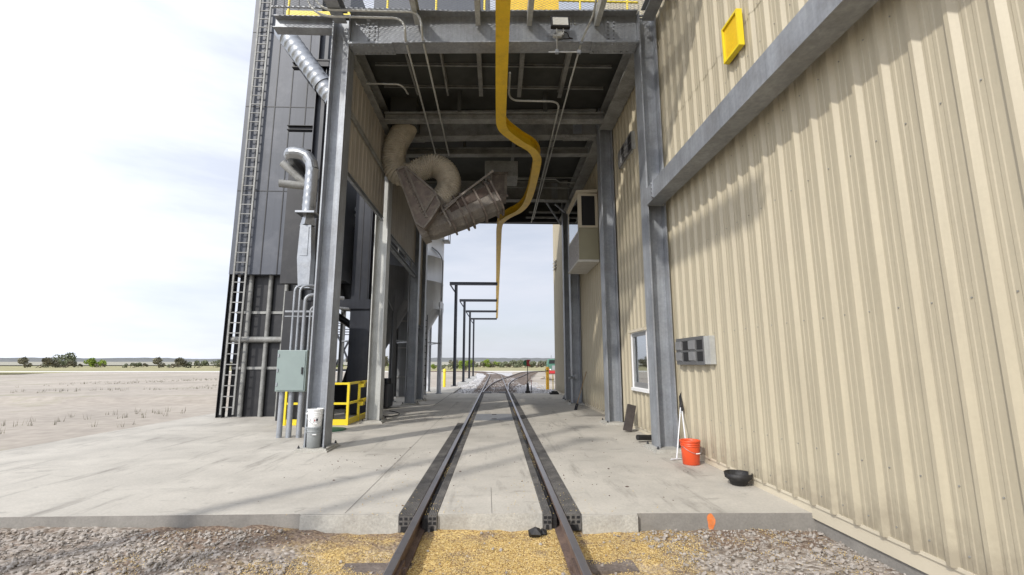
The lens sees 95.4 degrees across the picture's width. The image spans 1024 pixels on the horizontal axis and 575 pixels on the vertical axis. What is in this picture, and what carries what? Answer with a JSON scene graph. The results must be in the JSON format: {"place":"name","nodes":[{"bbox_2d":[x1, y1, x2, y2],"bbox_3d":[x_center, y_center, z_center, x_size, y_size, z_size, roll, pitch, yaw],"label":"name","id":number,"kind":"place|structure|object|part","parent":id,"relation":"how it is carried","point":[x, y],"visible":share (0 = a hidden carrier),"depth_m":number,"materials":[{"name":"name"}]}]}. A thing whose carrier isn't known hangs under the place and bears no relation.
{"place":"outdoors","nodes":[
{"label":"outdoors","id":0,"kind":"place"},
{"bbox_2d":[0,387,476,528],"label":"concrete pavement","id":1,"kind":"structure","parent":0,"point":[207,470],"depth_m":6.84,"materials":[{"name":"grey concrete"}]},
{"bbox_2d":[215,0,364,417],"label":"storage bin","id":2,"kind":"object","parent":1,"relation":"on","point":[280,96],"visible":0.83,"depth_m":14.72,"materials":[{"name":"metal"}]},
{"bbox_2d":[275,0,331,426],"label":"steel tower","id":3,"kind":"structure","parent":1,"relation":"on","point":[293,219],"depth_m":12.78,"materials":[{"name":"grey metal"}]},
{"bbox_2d":[278,179,303,189],"bbox_3d":[-5.703,-2.689,12.203,0.728,0.194,0.194,3,-10,-18],"label":"pipe","id":4,"kind":"object","parent":3,"relation":"attached to","point":[290,184],"visible":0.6,"depth_m":12.11,"materials":[{"name":"metal"}]},
{"bbox_2d":[280,160,304,181],"bbox_3d":[-5.730,-2.993,12.302,0.788,0.721,0.200,2,-9,-11],"label":"pipe","id":5,"kind":"object","parent":3,"relation":"attached to","point":[286,166],"visible":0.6,"depth_m":12.22,"materials":[{"name":"metal"}]},
{"bbox_2d":[284,147,318,289],"bbox_3d":[-5.379,-1.698,11.989,1.055,3.655,1.334,0,-9,-2],"label":"elbow duct","id":6,"kind":"object","parent":3,"relation":"attached to","point":[302,161],"visible":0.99,"depth_m":11.49,"materials":[{"name":"metal"}]},
{"bbox_2d":[274,30,328,105],"bbox_3d":[-5.698,-6.065,13.910,2.110,2.686,3.126,0,-9,-2],"label":"spiral duct","id":7,"kind":"object","parent":3,"relation":"attached to","point":[315,75],"visible":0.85,"depth_m":12.45,"materials":[{"name":"metal"}]},
{"bbox_2d":[275,284,348,437],"bbox_3d":[-4.491,1.605,10.504,1.296,3.376,0.724,0,-9,-2],"label":"electrical cabinet","id":8,"kind":"object","parent":1,"relation":"on","point":[292,369],"visible":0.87,"depth_m":10.15,"materials":[{"name":"metal"}]},
{"bbox_3d":[-4.808,1.810,10.125,0.580,0.830,0.014,0,-9,-2],"label":"cabinet door","id":9,"kind":"part","parent":8,"relation":"part of","materials":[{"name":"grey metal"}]},
{"bbox_2d":[305,426,322,447],"bbox_3d":[-3.644,2.748,8.567,0.306,0.370,0.304,0,-9,-2],"label":"bucket","id":10,"kind":"object","parent":1,"relation":"on","point":[314,435],"visible":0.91,"depth_m":8.47,"materials":[{"name":"grey plastic"}]},
{"bbox_2d":[306,408,323,426],"bbox_3d":[-3.644,2.456,8.612,0.310,0.420,0.308,0,-9,-2],"label":"bucket","id":11,"kind":"object","parent":10,"relation":"in","point":[315,417],"visible":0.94,"depth_m":8.52,"materials":[{"name":"white plastic"}]},
{"bbox_2d":[283,380,366,425],"bbox_3d":[-5.060,3.187,13.104,1.770,1.090,2.040,0,-9,-2],"label":"guard rail","id":12,"kind":"object","parent":1,"relation":"on","point":[359,416],"visible":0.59,"depth_m":12.18,"materials":[{"name":"yellow metal"}]},
{"bbox_2d":[332,427,345,431],"bbox_3d":[-4.433,3.412,11.203,0.840,0.030,0.840,0,-9,-2],"label":"pit cover","id":13,"kind":"object","parent":1,"relation":"on","point":[335,429],"visible":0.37,"depth_m":11.16,"materials":[{"name":"green plastic"}]},
{"bbox_2d":[335,323,348,382],"bbox_3d":[-9.541,3.688,27.116,2.300,4.600,1.470,0,-9,-2],"label":"braced stand","id":14,"kind":"object","parent":1,"relation":"on","point":[345,347],"visible":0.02,"depth_m":26.47,"materials":[{"name":"blue paint"}]},
{"bbox_2d":[339,207,355,327],"bbox_3d":[-5.893,0.679,16.341,1.436,7.080,0.739,0,-9,-2],"label":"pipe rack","id":15,"kind":"object","parent":1,"relation":"on","point":[345,291],"visible":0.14,"depth_m":16.08,"materials":[{"name":"metal"}]},
{"bbox_2d":[174,393,532,512],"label":"pavement joints","id":16,"kind":"object","parent":1,"relation":"on","point":[427,430],"visible":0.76,"depth_m":10.93,"materials":[{"name":"grey concrete"}]},
{"bbox_2d":[340,192,374,413],"bbox_3d":[-4.913,-1.927,15.644,1.319,12.000,0.820,0,-9,-2],"label":"elevator leg","id":17,"kind":"object","parent":1,"relation":"on","point":[358,304],"visible":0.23,"depth_m":14.86,"materials":[{"name":"black paint"}]},
{"bbox_2d":[334,369,392,407],"bbox_3d":[-6.014,3.419,16.802,3.254,1.718,0.945,0,-9,-2],"label":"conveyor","id":18,"kind":"object","parent":1,"relation":"on","point":[339,393],"visible":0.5,"depth_m":16.36,"materials":[{"name":"black metal"}]},
{"bbox_2d":[337,241,409,401],"bbox_3d":[-6.077,0.513,21.299,3.294,9.000,3.197,0,-9,-2],"label":"silo","id":19,"kind":"object","parent":1,"relation":"on","point":[398,290],"visible":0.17,"depth_m":20.38,"materials":[{"name":"grey paint"}]},
{"bbox_2d":[388,311,407,396],"bbox_3d":[-5.293,3.146,22.850,1.400,4.300,0.350,0,-9,-2],"label":"equipment enclosure","id":20,"kind":"object","parent":1,"relation":"on","point":[401,368],"visible":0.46,"depth_m":22.66,"materials":[{"name":"grey paint"}]},
{"bbox_2d":[389,235,450,394],"bbox_3d":[-5.378,-0.545,25.698,3.819,12.500,3.790,0,-9,-2],"label":"silo","id":21,"kind":"object","parent":1,"relation":"on","point":[434,291],"visible":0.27,"depth_m":24.98,"materials":[{"name":"paint"}]},
{"bbox_2d":[270,0,877,453],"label":"loading canopy","id":22,"kind":"object","parent":1,"relation":"on","point":[616,60],"visible":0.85,"depth_m":10.77,"materials":[{"name":"metal"}]},
{"bbox_2d":[307,0,435,153],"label":"conduit","id":23,"kind":"object","parent":22,"relation":"attached to","point":[368,18],"visible":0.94,"depth_m":9.54,"materials":[{"name":"metal"}]},
{"bbox_2d":[315,0,448,155],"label":"conduit","id":24,"kind":"object","parent":22,"relation":"attached to","point":[381,11],"visible":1,"depth_m":9.51,"materials":[{"name":"metal"}]},
{"bbox_2d":[366,83,408,94],"bbox_3d":[-2.969,-4.927,11.336,1.060,0.102,0.395,5,-11,-30],"label":"conduit","id":25,"kind":"object","parent":22,"relation":"attached to","point":[403,87],"visible":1,"depth_m":11.23,"materials":[{"name":"metal"}]},
{"bbox_2d":[381,124,460,202],"bbox_3d":[-2.616,-3.511,13.431,2.312,2.646,0.825,0,-9,-2],"label":"flexible hose","id":26,"kind":"object","parent":22,"relation":"hanging from","point":[441,169],"visible":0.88,"depth_m":13.20,"materials":[{"name":"fabric"}]},
{"bbox_2d":[390,97,517,243],"bbox_3d":[-1.649,-3.183,14.450,3.750,4.163,3.600,0,-9,-2],"label":"loading spout","id":27,"kind":"object","parent":22,"relation":"hanging from","point":[435,216],"visible":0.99,"depth_m":12.88,"materials":[{"name":"metal"}]},
{"bbox_2d":[496,0,540,317],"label":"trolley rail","id":28,"kind":"object","parent":22,"relation":"hanging from","point":[510,130],"visible":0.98,"depth_m":12.19,"materials":[{"name":"yellow metal"}]},
{"bbox_2d":[508,72,559,222],"bbox_3d":[0.996,-4.036,16.382,1.279,0.052,11.586,-1,-9,5],"label":"conduit","id":29,"kind":"object","parent":22,"relation":"attached to","point":[517,100],"visible":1,"depth_m":12.25,"materials":[{"name":"metal"}]},
{"bbox_2d":[518,178,574,182],"bbox_3d":[1.183,-3.944,17.069,2.374,0.040,0.303,2,-9,-11],"label":"conduit","id":30,"kind":"object","parent":22,"relation":"attached to","point":[548,179],"visible":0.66,"depth_m":17.00,"materials":[{"name":"metal"}]},
{"bbox_2d":[550,16,572,39],"bbox_3d":[1.040,-5.426,9.787,0.466,0.516,0.264,0,-9,-2],"label":"floodlight","id":31,"kind":"object","parent":22,"relation":"attached to","point":[560,22],"visible":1,"depth_m":9.69,"materials":[{"name":"black metal"}]},
{"bbox_2d":[548,37,580,54],"bbox_3d":[1.087,-5.031,9.660,0.677,0.396,0.067,1,-9,-4],"label":"conduit","id":32,"kind":"object","parent":22,"relation":"attached to","point":[557,51],"visible":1,"depth_m":9.63,"materials":[{"name":"metal"}]},
{"bbox_2d":[533,0,596,218],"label":"conduit","id":33,"kind":"object","parent":22,"relation":"attached to","point":[587,27],"visible":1,"depth_m":11.34,"materials":[{"name":"metal"}]},
{"bbox_2d":[568,374,577,378],"bbox_3d":[2.353,3.438,17.954,0.387,0.188,0.171,3,-10,-17],"label":"pipe fitting","id":34,"kind":"object","parent":22,"relation":"attached to","point":[575,376],"visible":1,"depth_m":17.91,"materials":[{"name":"metal"}]},
{"bbox_2d":[0,371,525,371],"bbox_3d":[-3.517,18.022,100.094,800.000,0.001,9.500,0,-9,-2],"label":"gravel road","id":35,"kind":"structure","parent":0,"point":[178,371],"depth_m":97.84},
{"bbox_2d":[0,362,544,364],"bbox_3d":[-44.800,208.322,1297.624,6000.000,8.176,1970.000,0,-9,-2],"label":"field","id":36,"kind":"structure","parent":0,"point":[115,363],"depth_m":590.28,"materials":[{"name":"green plant"}]},
{"bbox_2d":[0,365,554,374],"bbox_3d":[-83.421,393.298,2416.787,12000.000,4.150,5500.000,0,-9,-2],"label":"ground","id":37,"kind":"structure","parent":0,"point":[111,368],"depth_m":166.06,"materials":[{"name":"green plant"}]},
{"bbox_2d":[17,356,57,367],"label":"shrub","id":38,"kind":"object","parent":37,"relation":"on","point":[23,361],"visible":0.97,"depth_m":187.03,"materials":[{"name":"green plant"}]},
{"bbox_2d":[41,359,71,367],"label":"shrub","id":39,"kind":"object","parent":37,"relation":"on","point":[64,362],"visible":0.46,"depth_m":204.73,"materials":[{"name":"green plant"}]},
{"bbox_2d":[51,352,76,366],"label":"shrub","id":40,"kind":"object","parent":37,"relation":"on","point":[65,357],"visible":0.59,"depth_m":217.27,"materials":[{"name":"green plant"}]},
{"bbox_2d":[54,360,76,367],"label":"shrub","id":41,"kind":"object","parent":37,"relation":"on","point":[72,363],"visible":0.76,"depth_m":191.41,"materials":[{"name":"green plant"}]},
{"bbox_2d":[83,357,106,366],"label":"shrub","id":42,"kind":"object","parent":37,"relation":"on","point":[91,362],"visible":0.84,"depth_m":214.92,"materials":[{"name":"green plant"}]},
{"bbox_2d":[122,362,141,367],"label":"shrub","id":43,"kind":"object","parent":37,"relation":"on","point":[134,365],"visible":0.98,"depth_m":193.42,"materials":[{"name":"green plant"}]},
{"bbox_2d":[152,357,187,367],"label":"shrub","id":44,"kind":"object","parent":37,"relation":"on","point":[177,361],"visible":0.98,"depth_m":186.02,"materials":[{"name":"green plant"}]},
{"bbox_2d":[185,360,208,367],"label":"shrub","id":45,"kind":"object","parent":37,"relation":"on","point":[197,362],"visible":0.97,"depth_m":189.56,"materials":[{"name":"green plant"}]},
{"bbox_2d":[210,360,220,367],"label":"shrub","id":46,"kind":"object","parent":37,"relation":"on","point":[217,362],"visible":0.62,"depth_m":194.49,"materials":[{"name":"green plant"}]},
{"bbox_2d":[345,356,388,366],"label":"shrub","id":47,"kind":"object","parent":37,"relation":"on","point":[386,361],"visible":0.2,"depth_m":190.66,"materials":[{"name":"green plant"}]},
{"bbox_2d":[442,363,458,369],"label":"shrub","id":48,"kind":"object","parent":37,"relation":"on","point":[448,365],"visible":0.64,"depth_m":147.32,"materials":[{"name":"green plant"}]},
{"bbox_2d":[458,359,471,370],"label":"willow tree","id":49,"kind":"object","parent":37,"relation":"on","point":[460,365],"visible":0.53,"depth_m":118.66,"materials":[{"name":"green plant"}]},
{"bbox_2d":[481,359,499,367],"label":"shrub","id":50,"kind":"object","parent":37,"relation":"on","point":[486,361],"visible":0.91,"depth_m":203.84,"materials":[{"name":"green plant"}]},
{"bbox_2d":[480,361,500,367],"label":"shrub","id":51,"kind":"object","parent":37,"relation":"on","point":[492,364],"visible":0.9,"depth_m":204.14,"materials":[{"name":"green plant"}]},
{"bbox_2d":[499,360,523,367],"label":"shrub","id":52,"kind":"object","parent":37,"relation":"on","point":[504,363],"visible":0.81,"depth_m":200.94,"materials":[{"name":"green plant"}]},
{"bbox_2d":[513,362,531,367],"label":"shrub","id":53,"kind":"object","parent":37,"relation":"on","point":[522,364],"visible":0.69,"depth_m":195.65,"materials":[{"name":"green plant"}]},
{"bbox_2d":[531,362,543,367],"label":"shrub","id":54,"kind":"object","parent":37,"relation":"on","point":[540,364],"visible":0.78,"depth_m":197.04,"materials":[{"name":"green plant"}]},
{"bbox_2d":[0,357,554,361],"bbox_3d":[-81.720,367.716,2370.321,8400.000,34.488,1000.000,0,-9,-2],"label":"hills","id":55,"kind":"structure","parent":0,"point":[32,359],"depth_m":2419.04,"materials":[{"name":"green plant"}]},
{"bbox_2d":[0,372,555,450],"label":"dirt yard","id":56,"kind":"structure","parent":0,"point":[45,408],"depth_m":23.16,"materials":[{"name":"beige soil"}]},
{"bbox_2d":[0,378,336,433],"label":"yard weeds","id":57,"kind":"object","parent":56,"relation":"on","point":[60,390],"visible":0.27,"depth_m":28.02,"materials":[{"name":"brown plant"}]},
{"bbox_2d":[443,369,445,386],"bbox_3d":[-5.396,7.409,37.130,0.226,1.830,0.226,0,-9,-2],"label":"bollard","id":58,"kind":"object","parent":56,"relation":"on","point":[444,377],"visible":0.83,"depth_m":37.08,"materials":[{"name":"yellow metal"}]},
{"bbox_2d":[458,382,468,386],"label":"footing block","id":59,"kind":"structure","parent":56,"relation":"on","point":[461,383],"depth_m":41.34,"materials":[{"name":"grey concrete"}]},
{"bbox_2d":[459,299,496,381],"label":"gantry post","id":60,"kind":"object","parent":59,"relation":"on","point":[464,301],"visible":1,"depth_m":42.78,"materials":[{"name":"black metal"}]},
{"bbox_2d":[457,372,552,392],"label":"ballast bed","id":61,"kind":"object","parent":56,"relation":"on","point":[480,375],"visible":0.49,"depth_m":59.87,"materials":[{"name":"grey gravel"}]},
{"bbox_2d":[450,282,497,385],"bbox_3d":[-2.802,3.282,33.431,3.490,7.430,0.440,0,-9,-2],"label":"gantry post","id":62,"kind":"object","parent":61,"relation":"on","point":[456,284],"visible":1,"depth_m":33.62,"materials":[{"name":"black metal"}]},
{"bbox_2d":[340,371,638,574],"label":"railway track","id":63,"kind":"structure","parent":61,"relation":"on","point":[400,563],"depth_m":4.49,"materials":[{"name":"metal"}]},
{"bbox_2d":[398,423,463,532],"bbox_3d":[-1.248,3.103,8.703,0.159,0.170,7.737,0,-9,-2],"label":"rubber crossing strip","id":64,"kind":"object","parent":63,"relation":"on","point":[406,516],"visible":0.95,"depth_m":6.05,"materials":[{"name":"black rubber"}]},
{"bbox_2d":[428,393,483,531],"bbox_3d":[-1.184,4.107,14.878,0.092,0.172,20.237,0,-9,-2],"label":"rubber crossing strip","id":65,"kind":"object","parent":63,"relation":"on","point":[433,519],"visible":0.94,"depth_m":6.21,"materials":[{"name":"black rubber"}]},
{"bbox_2d":[422,394,556,532],"bbox_3d":[-0.579,4.150,14.911,1.426,0.148,20.210,0,-9,-2],"label":"flangeway filler","id":66,"kind":"object","parent":63,"relation":"on","point":[425,523],"visible":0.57,"depth_m":6.18,"materials":[{"name":"black rubber"}]},
{"bbox_2d":[505,393,551,529],"bbox_3d":[0.032,4.114,14.918,0.089,0.172,20.237,0,-9,-2],"label":"rubber crossing strip","id":67,"kind":"object","parent":63,"relation":"on","point":[546,517],"visible":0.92,"depth_m":6.22,"materials":[{"name":"black rubber"}]},
{"bbox_2d":[510,393,580,530],"bbox_3d":[0.307,4.116,14.928,0.166,0.171,20.237,0,-9,-2],"label":"rubber crossing strip","id":68,"kind":"object","parent":63,"relation":"on","point":[573,516],"visible":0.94,"depth_m":6.43,"materials":[{"name":"black rubber"}]},
{"bbox_2d":[451,379,554,392],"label":"ballast stones","id":69,"kind":"object","parent":61,"relation":"on","point":[469,387],"visible":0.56,"depth_m":33.24,"materials":[{"name":"grey gravel"}]},
{"bbox_2d":[481,371,544,393],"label":"rail turnout","id":70,"kind":"object","parent":61,"relation":"on","point":[523,374],"visible":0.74,"depth_m":59.56,"materials":[{"name":"metal"}]},
{"bbox_2d":[523,360,531,392],"bbox_3d":[0.860,4.988,25.550,0.500,2.030,0.250,0,-9,-2],"label":"switch stand","id":71,"kind":"object","parent":61,"relation":"on","point":[525,362],"visible":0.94,"depth_m":25.52,"materials":[{"name":"black metal"}]},
{"bbox_2d":[546,367,548,389],"bbox_3d":[2.341,6.132,30.712,0.226,1.770,0.226,0,-9,-2],"label":"bollard","id":72,"kind":"object","parent":56,"relation":"on","point":[547,378],"visible":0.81,"depth_m":30.64,"materials":[{"name":"yellow metal"}]},
{"bbox_2d":[545,359,554,373],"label":"truck","id":73,"kind":"object","parent":56,"relation":"on","point":[550,363],"visible":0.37,"depth_m":85.33,"materials":[{"name":"green paint"}]},
{"bbox_2d":[553,0,1023,574],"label":"metal building","id":74,"kind":"structure","parent":56,"relation":"on","point":[845,222],"depth_m":4.37,"materials":[{"name":"beige paint"}]},
{"bbox_2d":[566,189,598,273],"bbox_3d":[2.461,-1.895,16.461,0.715,2.480,2.200,0,-9,-2],"label":"observation booth","id":75,"kind":"object","parent":74,"relation":"attached to","point":[583,239],"visible":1,"depth_m":15.53,"materials":[{"name":"beige metal"}]},
{"bbox_2d":[568,193,578,246],"bbox_3d":[2.174,-2.321,16.520,0.040,1.340,2.100,0,-9,-2],"label":"front window","id":76,"kind":"structure","parent":75,"relation":"in","point":[573,228],"depth_m":16.44,"materials":[{"name":"clear glass"}]},
{"bbox_2d":[578,193,597,227],"bbox_3d":[2.528,-2.566,15.517,0.653,1.180,0.042,0,-9,-2],"label":"end window","id":77,"kind":"structure","parent":75,"relation":"in","point":[587,202],"depth_m":15.51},
{"bbox_2d":[618,131,635,168],"bbox_3d":[2.946,-3.530,12.020,0.122,0.480,1.220,0,-9,-2],"label":"wall vent","id":78,"kind":"object","parent":74,"relation":"attached to","point":[626,151],"depth_m":11.80,"materials":[{"name":"metal"}]},
{"bbox_2d":[628,327,648,392],"bbox_3d":[3.005,1.693,10.868,0.175,1.440,1.300,0,-9,-2],"label":"window","id":79,"kind":"structure","parent":74,"relation":"in","point":[639,352],"depth_m":10.91,"materials":[{"name":"grey metal"}]},
{"bbox_2d":[675,336,716,364],"bbox_3d":[3.062,1.069,7.844,0.122,0.460,1.330,0,-9,-2],"label":"wall vent","id":80,"kind":"object","parent":74,"relation":"attached to","point":[698,350],"depth_m":7.66,"materials":[{"name":"metal"}]},
{"bbox_2d":[721,8,744,63],"bbox_3d":[3.115,-3.539,6.578,0.080,0.550,0.430,0,-9,-2],"label":"wall box","id":81,"kind":"object","parent":74,"relation":"attached to","point":[732,35],"visible":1,"depth_m":6.53,"materials":[{"name":"yellow metal"}]},
{"bbox_2d":[0,0,593,358],"label":"sky","id":82,"kind":"structure","parent":0,"point":[122,121],"materials":[{"name":"white"}]},
{"bbox_2d":[293,392,334,418],"bbox_3d":[-5.293,3.168,12.430,1.000,0.890,0.300,0,-9,-2],"label":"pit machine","id":83,"kind":"object","parent":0,"point":[295,407],"visible":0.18,"depth_m":12.29,"materials":[{"name":"black metal"}]},
{"bbox_2d":[299,514,398,534],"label":"concrete pavement","id":84,"kind":"structure","parent":0,"point":[358,524],"depth_m":4.91,"materials":[{"name":"grey concrete"}]},
{"bbox_2d":[0,525,905,574],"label":"gravel apron","id":85,"kind":"object","parent":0,"point":[299,543],"visible":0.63,"depth_m":4.36,"materials":[{"name":"gravel"}]},
{"bbox_2d":[78,528,872,574],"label":"spilled corn","id":86,"kind":"object","parent":85,"relation":"on","point":[509,549],"visible":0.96,"depth_m":4.25,"materials":[{"name":"yellow food"}]},
{"bbox_2d":[528,527,546,537],"bbox_3d":[0.281,2.511,4.763,0.220,0.122,0.150,6,-11,-35],"label":"rubber chunk","id":87,"kind":"object","parent":86,"relation":"on","point":[535,532],"visible":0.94,"depth_m":4.73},
{"bbox_2d":[458,393,479,422],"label":"concrete pavement","id":88,"kind":"structure","parent":0,"point":[465,414],"depth_m":15.86,"materials":[{"name":"grey concrete"}]},
{"bbox_2d":[284,413,673,505],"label":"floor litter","id":89,"kind":"object","parent":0,"point":[486,453],"visible":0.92,"depth_m":7.52,"materials":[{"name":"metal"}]},
{"bbox_2d":[437,393,542,531],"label":"concrete pavement","id":90,"kind":"structure","parent":0,"point":[501,465],"depth_m":6.22,"materials":[{"name":"grey concrete"}]},
{"bbox_2d":[474,414,512,420],"bbox_3d":[-0.537,3.849,13.852,1.100,0.018,1.600,0,-9,-2],"label":"floor hatch","id":91,"kind":"object","parent":90,"relation":"on","point":[493,417],"visible":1,"depth_m":13.66,"materials":[{"name":"grey metal"}]},
{"bbox_2d":[582,514,637,533],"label":"concrete pavement","id":92,"kind":"structure","parent":0,"point":[598,523],"depth_m":4.91,"materials":[{"name":"grey concrete"}]},
{"bbox_2d":[636,435,651,439],"bbox_3d":[2.788,3.067,9.533,0.531,0.129,0.127,4,-10,-22],"label":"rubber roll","id":93,"kind":"object","parent":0,"point":[643,437],"visible":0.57,"depth_m":9.45,"materials":[{"name":"black rubber"}]},
{"bbox_2d":[513,393,816,531],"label":"concrete pavement","id":94,"kind":"structure","parent":0,"point":[697,494],"depth_m":6.27,"materials":[{"name":"grey concrete"}]},
{"bbox_2d":[286,401,657,514],"bbox_3d":[-0.391,3.688,12.703,4.531,0.055,15.737,0,-9,-2],"label":"spilled grain","id":95,"kind":"object","parent":94,"relation":"on","point":[477,496],"visible":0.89,"depth_m":5.85},
{"bbox_2d":[574,371,586,409],"bbox_3d":[2.480,3.655,16.576,0.102,1.298,1.158,-6,-11,31],"label":"broom","id":96,"kind":"object","parent":94,"relation":"on","point":[576,406],"visible":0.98,"depth_m":16.24,"materials":[{"name":"brown wood"}]},
{"bbox_2d":[623,404,635,431],"bbox_3d":[2.764,3.064,10.943,0.339,0.640,0.132,0,-9,-2],"label":"plank","id":97,"kind":"object","parent":94,"relation":"on","point":[629,417],"visible":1,"depth_m":10.91,"materials":[{"name":"wood"}]},
{"bbox_2d":[671,393,681,459],"bbox_3d":[2.922,2.362,8.100,0.150,1.096,0.912,-6,-11,33],"label":"squeegee","id":98,"kind":"object","parent":94,"relation":"on","point":[680,406],"visible":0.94,"depth_m":8.04,"materials":[{"name":"white metal"}]},
{"bbox_2d":[679,394,685,437],"bbox_3d":[2.982,2.395,8.083,0.046,1.035,0.847,-2,-10,15],"label":"squeegee","id":99,"kind":"object","parent":94,"relation":"on","point":[682,409],"visible":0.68,"depth_m":8.19,"materials":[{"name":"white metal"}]},
{"bbox_2d":[679,438,701,465],"bbox_3d":[2.853,2.626,7.428,0.337,0.370,0.336,0,-9,-2],"label":"bucket","id":100,"kind":"object","parent":94,"relation":"on","point":[690,449],"visible":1,"depth_m":7.33,"materials":[{"name":"orange plastic"}]},
{"bbox_2d":[707,513,714,529],"bbox_3d":[2.130,2.505,4.972,0.089,0.176,0.001,0,-9,-2],"label":"paint mark","id":101,"kind":"object","parent":94,"relation":"attached to","point":[711,520],"visible":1,"depth_m":4.97,"materials":[{"name":"orange paint"}]},
{"bbox_2d":[724,469,752,486],"bbox_3d":[2.996,2.528,6.160,0.350,0.155,0.347,0,-9,-2],"label":"feed tub","id":102,"kind":"object","parent":94,"relation":"on","point":[741,478],"visible":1,"depth_m":6.07,"materials":[{"name":"black rubber"}]},
{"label":"footing block","id":103,"kind":"object","parent":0,"visible":0},
{"bbox_2d":[466,310,496,378],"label":"gantry post","id":104,"kind":"object","parent":103,"relation":"on","point":[469,315],"visible":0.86,"depth_m":51.79,"materials":[{"name":"black metal"}]},
{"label":"footing block","id":105,"kind":"object","parent":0,"visible":0},
{"bbox_2d":[471,318,496,375],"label":"gantry post","id":106,"kind":"object","parent":105,"relation":"on","point":[473,319],"visible":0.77,"depth_m":60.69,"materials":[{"name":"black metal"}]}
]}

